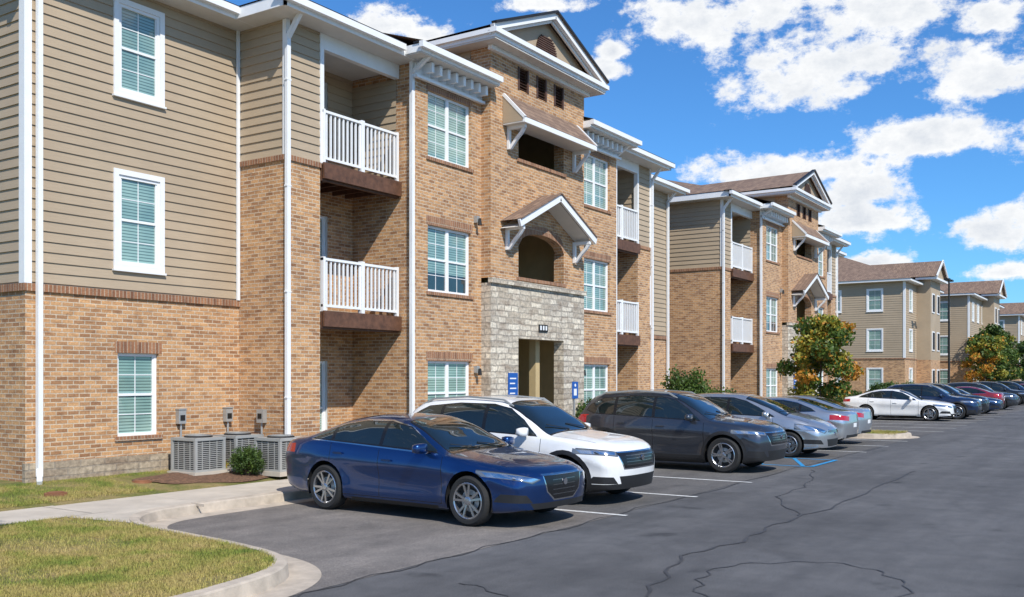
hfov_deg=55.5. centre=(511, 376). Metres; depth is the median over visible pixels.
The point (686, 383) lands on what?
shrub
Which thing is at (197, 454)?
air conditioner
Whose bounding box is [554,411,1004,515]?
parking lines
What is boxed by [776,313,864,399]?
maple tree
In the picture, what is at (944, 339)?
windows
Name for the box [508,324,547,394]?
wall signs
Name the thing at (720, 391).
shrub
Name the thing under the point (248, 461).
boxwood bush
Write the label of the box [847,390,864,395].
shrub
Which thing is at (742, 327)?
balconies
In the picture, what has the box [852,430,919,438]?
kerb
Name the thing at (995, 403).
parked car
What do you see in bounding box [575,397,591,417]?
shrub
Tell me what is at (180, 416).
electrical disconnect
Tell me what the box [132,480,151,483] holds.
utility cover
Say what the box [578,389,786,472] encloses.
parked car
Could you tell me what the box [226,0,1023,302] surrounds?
sky
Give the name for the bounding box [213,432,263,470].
air conditioner
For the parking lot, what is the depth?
11.76 m
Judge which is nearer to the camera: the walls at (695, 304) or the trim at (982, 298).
the walls at (695, 304)
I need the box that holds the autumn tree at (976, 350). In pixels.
[959,333,1009,381]
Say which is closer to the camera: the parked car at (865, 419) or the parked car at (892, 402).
the parked car at (865, 419)
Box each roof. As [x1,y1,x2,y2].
[224,0,689,236]
[668,171,850,294]
[838,257,946,291]
[940,280,1006,298]
[1000,302,1023,313]
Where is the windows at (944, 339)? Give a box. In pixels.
[940,301,999,383]
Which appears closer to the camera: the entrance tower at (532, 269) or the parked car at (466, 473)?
the parked car at (466, 473)
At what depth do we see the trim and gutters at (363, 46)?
19.04 m
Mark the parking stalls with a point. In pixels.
(348, 540)
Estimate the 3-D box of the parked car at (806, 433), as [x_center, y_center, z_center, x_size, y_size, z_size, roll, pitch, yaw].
[6.155,1.206,25.569,4.612,1.575,2.178,0,0,33]
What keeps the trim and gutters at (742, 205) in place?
attached to the walls at (695, 304)
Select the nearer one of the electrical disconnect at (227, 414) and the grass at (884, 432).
the electrical disconnect at (227, 414)
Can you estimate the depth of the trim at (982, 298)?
83.94 m
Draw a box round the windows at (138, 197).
[112,0,650,440]
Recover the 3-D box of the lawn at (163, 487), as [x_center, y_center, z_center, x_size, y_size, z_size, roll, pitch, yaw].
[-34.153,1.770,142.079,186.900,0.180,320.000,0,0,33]
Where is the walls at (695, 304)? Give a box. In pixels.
[669,200,835,396]
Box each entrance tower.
[326,10,608,417]
[682,169,831,395]
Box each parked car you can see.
[285,413,584,525]
[413,395,654,494]
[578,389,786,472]
[697,393,837,457]
[766,396,858,439]
[787,395,871,440]
[843,389,956,420]
[886,383,981,418]
[917,383,989,410]
[946,382,1018,409]
[954,387,1002,413]
[956,386,1004,404]
[974,381,1023,404]
[992,381,1023,389]
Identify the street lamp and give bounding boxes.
[944,278,953,382]
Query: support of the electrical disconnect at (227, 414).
attached to the walls at (222, 346)
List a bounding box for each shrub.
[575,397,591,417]
[660,364,711,393]
[706,385,736,392]
[833,394,850,402]
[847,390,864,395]
[868,380,898,390]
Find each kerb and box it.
[129,489,321,596]
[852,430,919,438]
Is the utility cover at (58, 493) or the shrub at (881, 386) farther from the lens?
the shrub at (881, 386)
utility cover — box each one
[44,491,66,497]
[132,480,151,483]
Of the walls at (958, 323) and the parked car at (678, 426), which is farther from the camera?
the walls at (958, 323)
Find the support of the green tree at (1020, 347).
on the parking lot
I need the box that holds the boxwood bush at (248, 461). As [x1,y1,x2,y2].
[228,444,266,474]
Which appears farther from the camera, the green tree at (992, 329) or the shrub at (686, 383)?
the green tree at (992, 329)
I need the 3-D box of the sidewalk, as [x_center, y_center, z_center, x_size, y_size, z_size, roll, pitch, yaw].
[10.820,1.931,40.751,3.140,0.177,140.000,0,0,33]
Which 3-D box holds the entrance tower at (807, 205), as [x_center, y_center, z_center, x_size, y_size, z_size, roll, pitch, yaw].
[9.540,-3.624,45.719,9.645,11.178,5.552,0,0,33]
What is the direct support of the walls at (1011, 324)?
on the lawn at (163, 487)
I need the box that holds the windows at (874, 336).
[838,288,939,390]
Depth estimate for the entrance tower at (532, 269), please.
24.46 m
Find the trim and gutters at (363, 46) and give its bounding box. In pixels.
[19,0,689,484]
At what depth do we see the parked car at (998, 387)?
69.43 m
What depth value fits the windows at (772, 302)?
41.07 m
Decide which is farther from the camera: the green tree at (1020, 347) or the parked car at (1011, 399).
the green tree at (1020, 347)
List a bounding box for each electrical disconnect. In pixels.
[175,408,186,436]
[222,407,233,431]
[256,409,266,433]
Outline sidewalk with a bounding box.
[0,479,296,524]
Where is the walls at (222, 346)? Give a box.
[0,0,667,482]
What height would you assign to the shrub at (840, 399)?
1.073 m
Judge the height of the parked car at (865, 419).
1.440 m
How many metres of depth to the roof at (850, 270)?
74.89 m
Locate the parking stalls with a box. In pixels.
[167,404,1023,595]
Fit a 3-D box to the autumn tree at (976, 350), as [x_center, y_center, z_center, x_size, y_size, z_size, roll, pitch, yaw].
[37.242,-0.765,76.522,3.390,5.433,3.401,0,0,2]
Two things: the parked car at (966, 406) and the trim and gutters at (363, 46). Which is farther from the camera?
the parked car at (966, 406)
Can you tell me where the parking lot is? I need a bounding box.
[289,410,1023,596]
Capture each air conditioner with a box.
[167,434,228,475]
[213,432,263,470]
[252,434,299,476]
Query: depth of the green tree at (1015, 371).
87.44 m
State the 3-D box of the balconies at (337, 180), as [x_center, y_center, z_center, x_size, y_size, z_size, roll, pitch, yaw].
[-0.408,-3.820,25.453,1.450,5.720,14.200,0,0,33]
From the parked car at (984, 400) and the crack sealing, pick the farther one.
the parked car at (984, 400)
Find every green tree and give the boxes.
[965,323,1021,381]
[996,329,1023,380]
[1010,341,1023,380]
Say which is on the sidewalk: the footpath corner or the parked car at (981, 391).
the footpath corner
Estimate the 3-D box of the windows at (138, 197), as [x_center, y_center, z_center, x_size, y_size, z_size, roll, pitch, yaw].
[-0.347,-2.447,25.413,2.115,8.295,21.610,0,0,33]
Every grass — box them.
[868,429,906,434]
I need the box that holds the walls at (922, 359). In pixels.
[838,269,943,393]
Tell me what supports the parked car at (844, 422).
on the parking stalls
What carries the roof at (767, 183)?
on the trim and gutters at (742, 205)
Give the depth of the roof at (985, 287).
89.93 m
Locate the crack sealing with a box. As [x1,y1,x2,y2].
[297,445,914,596]
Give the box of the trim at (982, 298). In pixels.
[940,279,1006,360]
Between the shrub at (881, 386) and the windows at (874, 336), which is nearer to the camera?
the shrub at (881, 386)
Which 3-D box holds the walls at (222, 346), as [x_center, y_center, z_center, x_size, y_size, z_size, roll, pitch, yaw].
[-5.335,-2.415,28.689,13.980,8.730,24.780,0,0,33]
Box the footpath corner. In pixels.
[68,508,152,522]
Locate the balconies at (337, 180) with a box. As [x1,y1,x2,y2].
[320,52,639,346]
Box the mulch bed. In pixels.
[132,470,273,483]
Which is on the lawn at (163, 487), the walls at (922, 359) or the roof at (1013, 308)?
the walls at (922, 359)
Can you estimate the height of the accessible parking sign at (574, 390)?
1.750 m
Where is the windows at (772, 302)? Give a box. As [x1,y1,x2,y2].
[766,221,825,396]
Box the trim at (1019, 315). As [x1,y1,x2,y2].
[1000,314,1023,361]
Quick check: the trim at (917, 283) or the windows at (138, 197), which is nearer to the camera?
the windows at (138, 197)
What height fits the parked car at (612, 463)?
1.675 m
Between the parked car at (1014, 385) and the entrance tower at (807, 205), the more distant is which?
the parked car at (1014, 385)
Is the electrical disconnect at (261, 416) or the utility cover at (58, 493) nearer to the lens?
the utility cover at (58, 493)
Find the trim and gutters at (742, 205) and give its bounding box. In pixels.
[669,190,850,397]
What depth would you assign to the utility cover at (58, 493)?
14.51 m
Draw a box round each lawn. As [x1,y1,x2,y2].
[0,470,287,511]
[0,517,272,596]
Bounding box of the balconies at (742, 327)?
[731,213,832,353]
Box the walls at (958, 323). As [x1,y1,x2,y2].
[940,290,1002,382]
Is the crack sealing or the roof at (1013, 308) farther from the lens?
the roof at (1013, 308)
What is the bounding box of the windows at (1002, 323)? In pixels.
[1000,320,1021,357]
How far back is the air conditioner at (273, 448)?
17.64 m
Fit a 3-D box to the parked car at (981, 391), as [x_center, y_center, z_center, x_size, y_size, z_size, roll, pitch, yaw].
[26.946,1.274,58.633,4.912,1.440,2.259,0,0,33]
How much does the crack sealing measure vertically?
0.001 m
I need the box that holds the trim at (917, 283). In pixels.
[838,260,948,357]
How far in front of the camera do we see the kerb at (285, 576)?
10.53 m
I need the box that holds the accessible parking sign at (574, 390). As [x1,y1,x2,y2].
[572,381,577,415]
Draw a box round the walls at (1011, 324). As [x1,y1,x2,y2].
[1000,315,1023,380]
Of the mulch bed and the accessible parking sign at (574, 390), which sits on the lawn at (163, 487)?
the mulch bed

